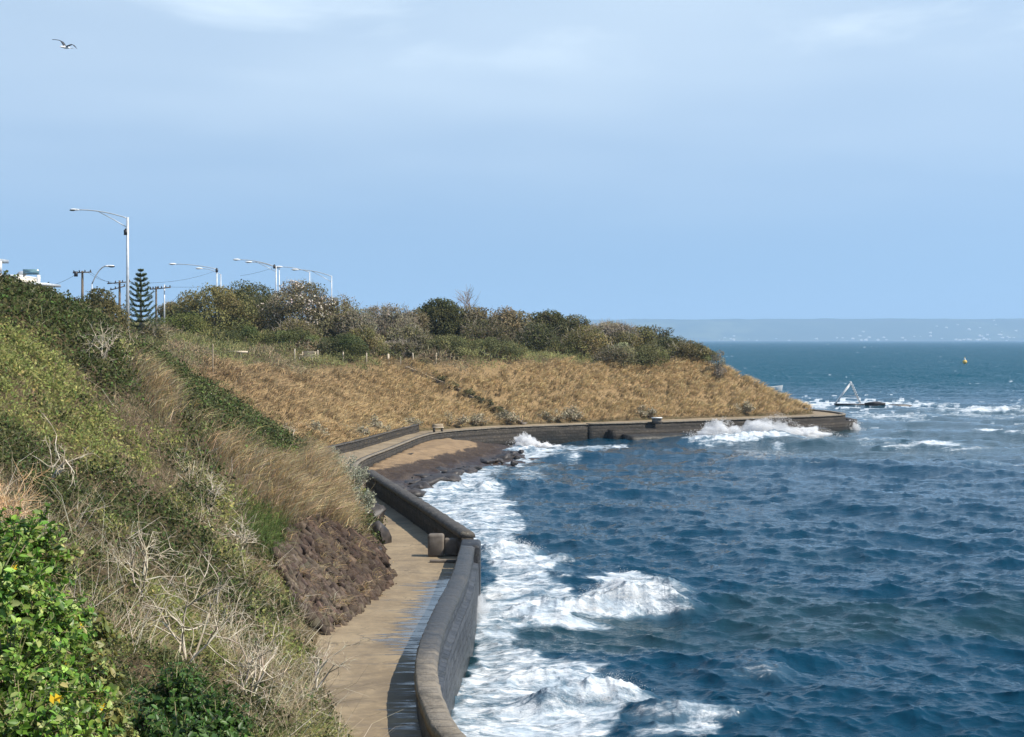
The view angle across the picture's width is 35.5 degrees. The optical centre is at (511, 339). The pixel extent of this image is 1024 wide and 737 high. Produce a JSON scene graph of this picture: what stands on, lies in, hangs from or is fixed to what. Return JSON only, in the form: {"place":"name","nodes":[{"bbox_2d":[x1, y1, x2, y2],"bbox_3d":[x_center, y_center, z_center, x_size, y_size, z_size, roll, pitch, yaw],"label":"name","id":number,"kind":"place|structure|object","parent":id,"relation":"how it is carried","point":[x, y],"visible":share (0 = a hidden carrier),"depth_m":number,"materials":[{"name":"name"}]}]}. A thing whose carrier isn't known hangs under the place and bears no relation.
{"place":"outdoors","nodes":[
{"label":"outdoors","id":0,"kind":"place"},
{"bbox_2d":[0,302,813,736],"bbox_3d":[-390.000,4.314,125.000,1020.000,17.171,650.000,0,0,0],"label":"terrain","id":1,"kind":"structure","parent":0,"point":[488,368],"depth_m":53.62,"materials":[{"name":"plant"}]},
{"bbox_2d":[0,461,53,526],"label":"dry stalk plant","id":2,"kind":"object","parent":1,"relation":"on","point":[16,503],"visible":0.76,"depth_m":12.25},
{"bbox_2d":[10,269,60,290],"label":"modern house","id":3,"kind":"structure","parent":1,"relation":"on","point":[23,274],"depth_m":142.60,"materials":[{"name":"white paint"}]},
{"bbox_2d":[0,499,124,736],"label":"leafy shrub","id":4,"kind":"object","parent":1,"relation":"on","point":[44,692],"visible":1,"depth_m":9.23,"materials":[{"name":"green plant"}]},
{"bbox_2d":[27,413,98,488],"bbox_3d":[-9.752,2.400,34.831,1.276,1.755,1.683,0,0,-37],"label":"dead shrub","id":5,"kind":"object","parent":1,"relation":"on","point":[58,470],"visible":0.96,"depth_m":34.79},
{"bbox_2d":[73,270,91,297],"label":"power pole","id":6,"kind":"object","parent":1,"relation":"on","point":[82,279],"visible":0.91,"depth_m":149.90,"materials":[{"name":"wood"}]},
{"bbox_2d":[37,541,140,736],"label":"sprawling shrub","id":7,"kind":"object","parent":1,"relation":"on","point":[117,716],"visible":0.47,"depth_m":11.21,"materials":[{"name":"green plant"}]},
{"bbox_2d":[76,320,119,359],"bbox_3d":[-14.094,0.115,54.816,1.869,1.752,2.174,0,0,-30],"label":"dead shrub","id":8,"kind":"object","parent":1,"relation":"on","point":[105,346],"visible":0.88,"depth_m":54.97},
{"bbox_2d":[70,209,128,320],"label":"street lamp","id":9,"kind":"object","parent":1,"relation":"on","point":[126,231],"visible":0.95,"depth_m":133.91,"materials":[{"name":"metal"}]},
{"bbox_2d":[73,286,136,334],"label":"coastal tree","id":10,"kind":"object","parent":1,"relation":"on","point":[107,302],"visible":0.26,"depth_m":103.45,"materials":[{"name":"green plant"}]},
{"bbox_2d":[107,279,130,306],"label":"power pole","id":11,"kind":"object","parent":1,"relation":"on","point":[119,293],"visible":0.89,"depth_m":164.88,"materials":[{"name":"wood"}]},
{"bbox_2d":[123,269,162,335],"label":"norfolk pine","id":12,"kind":"object","parent":1,"relation":"on","point":[140,311],"visible":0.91,"depth_m":139.73,"materials":[{"name":"green plant"}]},
{"bbox_2d":[100,522,190,600],"bbox_3d":[-6.679,4.042,29.016,1.587,1.499,1.669,0,0,0],"label":"dead shrub","id":13,"kind":"object","parent":1,"relation":"on","point":[145,568],"visible":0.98,"depth_m":29.15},
{"bbox_2d":[131,321,174,343],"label":"coastal bush","id":14,"kind":"object","parent":1,"relation":"on","point":[159,333],"visible":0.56,"depth_m":139.34,"materials":[{"name":"green plant"}]},
{"bbox_2d":[150,286,158,324],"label":"power pole","id":15,"kind":"object","parent":1,"relation":"on","point":[155,288],"visible":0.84,"depth_m":149.92,"materials":[{"name":"wood"}]},
{"bbox_2d":[154,299,184,323],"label":"scrub tree","id":16,"kind":"object","parent":1,"relation":"on","point":[167,308],"visible":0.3,"depth_m":171.44,"materials":[{"name":"green plant"}]},
{"bbox_2d":[0,286,374,736],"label":"green herbs","id":17,"kind":"object","parent":1,"relation":"on","point":[37,374],"visible":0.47,"depth_m":45.65,"materials":[{"name":"green plant"}]},
{"bbox_2d":[161,311,214,338],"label":"coastal bush","id":18,"kind":"object","parent":1,"relation":"on","point":[185,323],"visible":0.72,"depth_m":159.32,"materials":[{"name":"green plant"}]},
{"bbox_2d":[0,323,378,735],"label":"tussock grass","id":19,"kind":"structure","parent":1,"relation":"on","point":[314,464],"depth_m":57.10,"materials":[{"name":"plant"}]},
{"bbox_2d":[120,658,258,736],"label":"narrow leaved shrub","id":20,"kind":"object","parent":1,"relation":"on","point":[174,711],"visible":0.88,"depth_m":12.82,"materials":[{"name":"green plant"}]},
{"bbox_2d":[0,270,387,736],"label":"ground cover","id":21,"kind":"object","parent":1,"relation":"on","point":[60,310],"visible":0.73,"depth_m":42.28,"materials":[{"name":"green plant"}]},
{"bbox_2d":[130,544,278,677],"bbox_3d":[-5.291,4.584,26.697,1.953,2.289,2.364,0,0,31],"label":"dead shrub","id":22,"kind":"object","parent":1,"relation":"on","point":[182,640],"visible":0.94,"depth_m":26.66,"materials":[{"name":"plant"}]},
{"bbox_2d":[0,280,409,736],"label":"dry brush","id":23,"kind":"object","parent":1,"relation":"on","point":[286,676],"visible":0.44,"depth_m":32.95,"materials":[{"name":"plant"}]},
{"bbox_2d":[192,468,232,511],"bbox_3d":[-9.115,4.584,48.572,1.438,1.435,1.416,0,0,0],"label":"dead shrub","id":24,"kind":"object","parent":1,"relation":"on","point":[213,492],"visible":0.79,"depth_m":48.45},
{"bbox_2d":[160,282,265,333],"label":"coastal tree","id":25,"kind":"object","parent":1,"relation":"on","point":[226,310],"visible":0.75,"depth_m":166.46,"materials":[{"name":"green plant"}]},
{"bbox_2d":[206,324,268,345],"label":"coastal bush","id":26,"kind":"object","parent":1,"relation":"on","point":[248,333],"visible":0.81,"depth_m":158.93,"materials":[{"name":"green plant"}]},
{"bbox_2d":[219,513,265,549],"bbox_3d":[-7.819,5.648,46.473,1.197,1.301,1.710,0,0,13],"label":"dead shrub","id":27,"kind":"object","parent":1,"relation":"on","point":[248,537],"visible":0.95,"depth_m":46.28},
{"bbox_2d":[214,279,280,324],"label":"coastal tree","id":28,"kind":"object","parent":1,"relation":"on","point":[246,289],"visible":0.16,"depth_m":179.76,"materials":[{"name":"green plant"}]},
{"bbox_2d":[233,259,276,292],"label":"street lamp","id":29,"kind":"object","parent":1,"relation":"on","point":[274,266],"visible":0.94,"depth_m":203.96,"materials":[{"name":"metal"}]},
{"bbox_2d":[222,606,294,711],"bbox_3d":[-4.301,5.446,26.817,1.240,1.742,2.482,0,0,-15],"label":"dead shrub","id":30,"kind":"object","parent":1,"relation":"on","point":[249,660],"visible":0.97,"depth_m":26.90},
{"bbox_2d":[244,294,282,334],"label":"scrub tree","id":31,"kind":"object","parent":1,"relation":"on","point":[258,299],"visible":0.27,"depth_m":175.28,"materials":[{"name":"green plant"}]},
{"bbox_2d":[261,327,319,347],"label":"coastal bush","id":32,"kind":"object","parent":1,"relation":"on","point":[291,335],"visible":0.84,"depth_m":160.93,"materials":[{"name":"green plant"}]},
{"bbox_2d":[269,314,322,342],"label":"scrub tree","id":33,"kind":"object","parent":1,"relation":"on","point":[312,329],"visible":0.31,"depth_m":165.24,"materials":[{"name":"green plant"}]},
{"bbox_2d":[257,279,337,337],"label":"flowering tree","id":34,"kind":"object","parent":1,"relation":"on","point":[297,301],"visible":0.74,"depth_m":168.62,"materials":[{"name":"green plant"}]},
{"bbox_2d":[302,419,329,437],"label":"saltbush","id":35,"kind":"object","parent":1,"relation":"on","point":[315,425],"visible":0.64,"depth_m":119.45,"materials":[{"name":"grey plant"}]},
{"bbox_2d":[286,636,370,689],"bbox_3d":[-4.449,7.349,36.590,2.248,1.316,1.230,0,0,36],"label":"dead shrub","id":36,"kind":"object","parent":1,"relation":"on","point":[317,666],"visible":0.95,"depth_m":36.49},
{"bbox_2d":[269,512,397,634],"bbox_3d":[-5.620,7.532,54.708,4.006,3.369,18.878,0,0,0],"label":"stone revetment","id":37,"kind":"object","parent":1,"relation":"on","point":[350,571],"visible":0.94,"depth_m":50.94,"materials":[{"name":"brown stone"}]},
{"bbox_2d":[307,290,375,338],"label":"coastal tree","id":38,"kind":"object","parent":1,"relation":"on","point":[344,306],"visible":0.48,"depth_m":170.41,"materials":[{"name":"green plant"}]},
{"bbox_2d":[316,333,369,357],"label":"coastal bush","id":39,"kind":"object","parent":1,"relation":"on","point":[348,344],"visible":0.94,"depth_m":158.88,"materials":[{"name":"green plant"}]},
{"bbox_2d":[336,452,373,485],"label":"saltbush","id":40,"kind":"object","parent":1,"relation":"on","point":[358,475],"visible":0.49,"depth_m":81.92,"materials":[{"name":"grey plant"}]},
{"bbox_2d":[332,308,379,339],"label":"scrub tree","id":41,"kind":"object","parent":1,"relation":"on","point":[356,321],"visible":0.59,"depth_m":169.14,"materials":[{"name":"green plant"}]},
{"bbox_2d":[343,424,370,435],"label":"saltbush","id":42,"kind":"object","parent":1,"relation":"on","point":[361,430],"visible":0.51,"depth_m":126.44,"materials":[{"name":"grey plant"}]},
{"bbox_2d":[347,481,376,514],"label":"saltbush","id":43,"kind":"object","parent":1,"relation":"on","point":[369,501],"visible":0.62,"depth_m":70.47,"materials":[{"name":"grey plant"}]},
{"bbox_2d":[336,322,389,353],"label":"scrub tree","id":44,"kind":"object","parent":1,"relation":"on","point":[366,335],"visible":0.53,"depth_m":163.25,"materials":[{"name":"green plant"}]},
{"bbox_2d":[323,424,418,453],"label":"retaining wall","id":45,"kind":"structure","parent":1,"relation":"on","point":[356,444],"depth_m":127.82,"materials":[{"name":"concrete"}]},
{"bbox_2d":[368,503,385,521],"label":"boulder","id":46,"kind":"object","parent":1,"relation":"on","point":[380,511],"visible":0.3,"depth_m":72.37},
{"bbox_2d":[363,414,390,431],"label":"saltbush","id":47,"kind":"object","parent":1,"relation":"on","point":[375,422],"visible":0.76,"depth_m":134.64,"materials":[{"name":"grey plant"}]},
{"bbox_2d":[369,520,391,543],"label":"boulder","id":48,"kind":"object","parent":1,"relation":"on","point":[385,535],"visible":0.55,"depth_m":65.73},
{"bbox_2d":[358,301,422,341],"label":"coastal tree","id":49,"kind":"object","parent":1,"relation":"on","point":[393,317],"visible":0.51,"depth_m":174.38,"materials":[{"name":"green plant"}]},
{"bbox_2d":[372,337,422,358],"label":"coastal bush","id":50,"kind":"object","parent":1,"relation":"on","point":[408,348],"visible":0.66,"depth_m":166.61,"materials":[{"name":"green plant"}]},
{"bbox_2d":[129,316,675,376],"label":"headland scrub","id":51,"kind":"object","parent":1,"relation":"on","point":[198,346],"visible":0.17,"depth_m":154.88,"materials":[{"name":"green plant"}]},
{"bbox_2d":[382,323,435,345],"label":"scrub tree","id":52,"kind":"object","parent":1,"relation":"on","point":[415,333],"visible":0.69,"depth_m":171.27,"materials":[{"name":"green plant"}]},
{"bbox_2d":[398,415,423,427],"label":"saltbush","id":53,"kind":"object","parent":1,"relation":"on","point":[410,421],"visible":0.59,"depth_m":146.20,"materials":[{"name":"grey plant"}]},
{"bbox_2d":[396,306,433,337],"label":"scrub tree","id":54,"kind":"object","parent":1,"relation":"on","point":[424,322],"visible":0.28,"depth_m":179.47,"materials":[{"name":"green plant"}]},
{"bbox_2d":[365,470,475,555],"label":"sea wall","id":55,"kind":"structure","parent":1,"relation":"on","point":[426,517],"depth_m":72.57,"materials":[{"name":"concrete"}]},
{"bbox_2d":[413,297,469,338],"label":"coastal tree","id":56,"kind":"object","parent":1,"relation":"on","point":[444,313],"visible":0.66,"depth_m":181.33,"materials":[{"name":"green plant"}]},
{"bbox_2d":[420,334,470,356],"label":"coastal bush","id":57,"kind":"object","parent":1,"relation":"on","point":[442,341],"visible":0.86,"depth_m":169.08,"materials":[{"name":"green plant"}]},
{"bbox_2d":[414,545,478,736],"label":"sea wall","id":58,"kind":"structure","parent":1,"relation":"on","point":[445,650],"depth_m":42.64,"materials":[{"name":"concrete"}]},
{"bbox_2d":[443,411,469,424],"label":"saltbush","id":59,"kind":"object","parent":1,"relation":"on","point":[464,420],"visible":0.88,"depth_m":152.18,"materials":[{"name":"grey plant"}]},
{"bbox_2d":[405,365,526,424],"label":"hillside steps","id":60,"kind":"structure","parent":1,"relation":"on","point":[470,396],"depth_m":161.32,"materials":[{"name":"grey concrete"}]},
{"bbox_2d":[454,287,480,309],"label":"bare tree","id":61,"kind":"object","parent":1,"relation":"on","point":[465,300],"visible":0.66,"depth_m":185.74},
{"bbox_2d":[352,424,588,485],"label":"sea wall","id":62,"kind":"structure","parent":1,"relation":"on","point":[552,434],"depth_m":150.42,"materials":[{"name":"concrete"}]},
{"bbox_2d":[446,304,502,342],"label":"coastal tree","id":63,"kind":"object","parent":1,"relation":"on","point":[474,313],"visible":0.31,"depth_m":182.50,"materials":[{"name":"green plant"}]},
{"bbox_2d":[468,413,489,424],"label":"saltbush","id":64,"kind":"object","parent":1,"relation":"on","point":[477,419],"visible":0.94,"depth_m":155.18,"materials":[{"name":"grey plant"}]},
{"bbox_2d":[459,314,518,344],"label":"scrub tree","id":65,"kind":"object","parent":1,"relation":"on","point":[493,330],"visible":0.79,"depth_m":177.13,"materials":[{"name":"green plant"}]},
{"bbox_2d":[469,335,527,357],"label":"coastal bush","id":66,"kind":"object","parent":1,"relation":"on","point":[503,346],"visible":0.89,"depth_m":171.26,"materials":[{"name":"green plant"}]},
{"bbox_2d":[496,409,518,422],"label":"saltbush","id":67,"kind":"object","parent":1,"relation":"on","point":[509,418],"visible":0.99,"depth_m":157.60,"materials":[{"name":"grey plant"}]},
{"bbox_2d":[493,305,535,340],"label":"coastal tree","id":68,"kind":"object","parent":1,"relation":"on","point":[515,321],"visible":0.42,"depth_m":184.65,"materials":[{"name":"green plant"}]},
{"bbox_2d":[510,320,563,351],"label":"scrub tree","id":69,"kind":"object","parent":1,"relation":"on","point":[530,336],"visible":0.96,"depth_m":180.90,"materials":[{"name":"green plant"}]},
{"bbox_2d":[529,309,572,344],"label":"coastal tree","id":70,"kind":"object","parent":1,"relation":"on","point":[557,321],"visible":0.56,"depth_m":186.78,"materials":[{"name":"green plant"}]},
{"bbox_2d":[537,409,568,420],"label":"saltbush","id":71,"kind":"object","parent":1,"relation":"on","point":[554,418],"visible":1,"depth_m":160.81,"materials":[{"name":"grey plant"}]},
{"bbox_2d":[563,404,584,419],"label":"saltbush","id":72,"kind":"object","parent":1,"relation":"on","point":[573,414],"visible":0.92,"depth_m":162.26,"materials":[{"name":"grey plant"}]},
{"bbox_2d":[557,314,592,341],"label":"coastal tree","id":73,"kind":"object","parent":1,"relation":"on","point":[575,321],"visible":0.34,"depth_m":187.98,"materials":[{"name":"green plant"}]},
{"bbox_2d":[316,410,836,736],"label":"footpath","id":74,"kind":"structure","parent":1,"relation":"on","point":[392,625],"depth_m":45.13,"materials":[{"name":"concrete"}]},
{"bbox_2d":[428,533,456,556],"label":"stone pier","id":75,"kind":"structure","parent":74,"relation":"on","point":[435,544],"depth_m":61.92,"materials":[{"name":"grey concrete"}]},
{"bbox_2d":[430,559,455,562],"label":"concrete kerb","id":76,"kind":"structure","parent":74,"relation":"on","point":[442,560],"depth_m":60.19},
{"bbox_2d":[560,323,613,355],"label":"scrub tree","id":77,"kind":"object","parent":1,"relation":"on","point":[588,340],"visible":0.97,"depth_m":182.03,"materials":[{"name":"green plant"}]},
{"bbox_2d":[583,318,640,345],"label":"coastal bush","id":78,"kind":"object","parent":1,"relation":"on","point":[610,327],"visible":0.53,"depth_m":186.93,"materials":[{"name":"green plant"}]},
{"bbox_2d":[591,341,639,368],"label":"coastal bush","id":79,"kind":"object","parent":1,"relation":"on","point":[615,353],"visible":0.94,"depth_m":178.85,"materials":[{"name":"green plant"}]},
{"bbox_2d":[602,328,642,349],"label":"scrub tree","id":80,"kind":"object","parent":1,"relation":"on","point":[630,339],"visible":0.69,"depth_m":185.23,"materials":[{"name":"green plant"}]},
{"bbox_2d":[627,324,667,347],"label":"coastal bush","id":81,"kind":"object","parent":1,"relation":"on","point":[647,334],"visible":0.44,"depth_m":190.62,"materials":[{"name":"green plant"}]},
{"bbox_2d":[636,404,659,415],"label":"saltbush","id":82,"kind":"object","parent":1,"relation":"on","point":[642,411],"visible":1,"depth_m":167.82,"materials":[{"name":"grey plant"}]},
{"bbox_2d":[629,342,669,366],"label":"coastal bush","id":83,"kind":"object","parent":1,"relation":"on","point":[650,354],"visible":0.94,"depth_m":180.18,"materials":[{"name":"green plant"}]},
{"bbox_2d":[657,327,678,346],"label":"tree","id":84,"kind":"object","parent":1,"relation":"on","point":[664,334],"visible":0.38,"depth_m":189.77,"materials":[{"name":"green plant"}]},
{"bbox_2d":[648,336,691,353],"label":"coastal bush","id":85,"kind":"object","parent":1,"relation":"on","point":[665,345],"visible":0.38,"depth_m":188.17,"materials":[{"name":"green plant"}]},
{"bbox_2d":[668,339,712,360],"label":"scrub tree","id":86,"kind":"object","parent":1,"relation":"on","point":[689,348],"visible":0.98,"depth_m":184.06,"materials":[{"name":"green plant"}]},
{"bbox_2d":[681,346,717,360],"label":"coastal bush","id":87,"kind":"object","parent":1,"relation":"on","point":[709,357],"visible":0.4,"depth_m":184.97,"materials":[{"name":"green plant"}]},
{"bbox_2d":[709,350,726,378],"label":"coastal bush","id":88,"kind":"object","parent":1,"relation":"on","point":[719,371],"visible":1,"depth_m":181.79,"materials":[{"name":"grey plant"}]},
{"bbox_2d":[730,399,755,412],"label":"saltbush","id":89,"kind":"object","parent":1,"relation":"on","point":[748,407],"visible":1,"depth_m":175.31,"materials":[{"name":"grey plant"}]},
{"bbox_2d":[360,438,544,499],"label":"beach","id":90,"kind":"structure","parent":0,"point":[427,457],"depth_m":126.24,"materials":[{"name":"sand"}]},
{"bbox_2d":[407,489,425,496],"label":"reef rock","id":91,"kind":"object","parent":90,"relation":"on","point":[418,493],"visible":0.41,"depth_m":100.94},
{"bbox_2d":[407,481,431,488],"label":"reef rock","id":92,"kind":"object","parent":90,"relation":"on","point":[425,484],"visible":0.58,"depth_m":105.42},
{"bbox_2d":[421,477,449,485],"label":"reef rock","id":93,"kind":"object","parent":90,"relation":"on","point":[431,481],"visible":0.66,"depth_m":109.44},
{"bbox_2d":[445,474,461,481],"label":"reef rock","id":94,"kind":"object","parent":90,"relation":"on","point":[453,478],"visible":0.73,"depth_m":111.35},
{"bbox_2d":[446,469,464,475],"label":"reef rock","id":95,"kind":"object","parent":90,"relation":"on","point":[459,472],"visible":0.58,"depth_m":116.25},
{"bbox_2d":[480,458,495,463],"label":"reef rock","id":96,"kind":"object","parent":90,"relation":"on","point":[487,461],"visible":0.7,"depth_m":127.39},
{"bbox_2d":[495,453,514,459],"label":"reef rock","id":97,"kind":"object","parent":90,"relation":"on","point":[506,456],"visible":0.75,"depth_m":131.74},
{"bbox_2d":[188,350,813,445],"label":"headland grass","id":98,"kind":"structure","parent":0,"point":[275,379],"depth_m":159.37,"materials":[{"name":"plant"}]},
{"bbox_2d":[0,0,1023,320],"label":"sky","id":99,"kind":"structure","parent":0,"point":[592,159],"materials":[{"name":"blue"}]},
{"bbox_2d":[270,318,1023,340],"bbox_3d":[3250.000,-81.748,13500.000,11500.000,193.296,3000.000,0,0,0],"label":"hills","id":100,"kind":"structure","parent":0,"point":[832,329],"depth_m":12580.17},
{"bbox_2d":[419,341,1023,736],"bbox_3d":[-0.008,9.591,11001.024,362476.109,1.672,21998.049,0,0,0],"label":"sea","id":101,"kind":"structure","parent":0,"point":[867,580],"depth_m":70.14,"materials":[{"name":"liquid"}]},
{"bbox_2d":[460,539,480,607],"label":"wall buttress","id":102,"kind":"structure","parent":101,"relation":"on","point":[476,543],"depth_m":58.98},
{"bbox_2d":[510,431,560,447],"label":"wave spray","id":103,"kind":"object","parent":101,"relation":"on","point":[534,445],"visible":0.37,"depth_m":146.98,"materials":[{"name":"white"}]},
{"bbox_2d":[561,670,644,702],"bbox_3d":[2.441,9.308,43.185,3.064,0.738,3.087,0,0,0],"label":"wave spray","id":104,"kind":"object","parent":101,"relation":"on","point":[607,689],"visible":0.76,"depth_m":42.53,"materials":[{"name":"white"}]},
{"bbox_2d":[560,568,680,612],"bbox_3d":[3.743,9.057,58.142,5.012,1.528,2.739,0,0,0],"label":"wave spray","id":105,"kind":"object","parent":101,"relation":"on","point":[614,593],"visible":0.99,"depth_m":58.21,"materials":[{"name":"white"}]},
{"bbox_2d":[586,409,856,439],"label":"stepped sea wall","id":106,"kind":"structure","parent":101,"relation":"on","point":[839,421],"depth_m":163.93,"materials":[{"name":"stone"}]},
{"bbox_2d":[683,413,847,436],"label":"wave spray","id":107,"kind":"object","parent":101,"relation":"on","point":[776,422],"visible":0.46,"depth_m":159.73,"materials":[{"name":"white"}]},
{"bbox_2d":[834,382,864,404],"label":"marker","id":108,"kind":"object","parent":101,"relation":"on","point":[844,391],"visible":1,"depth_m":237.66,"materials":[{"name":"white paint"}]},
{"bbox_2d":[864,401,884,405],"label":"sea rock","id":109,"kind":"object","parent":101,"relation":"on","point":[875,403],"visible":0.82,"depth_m":235.14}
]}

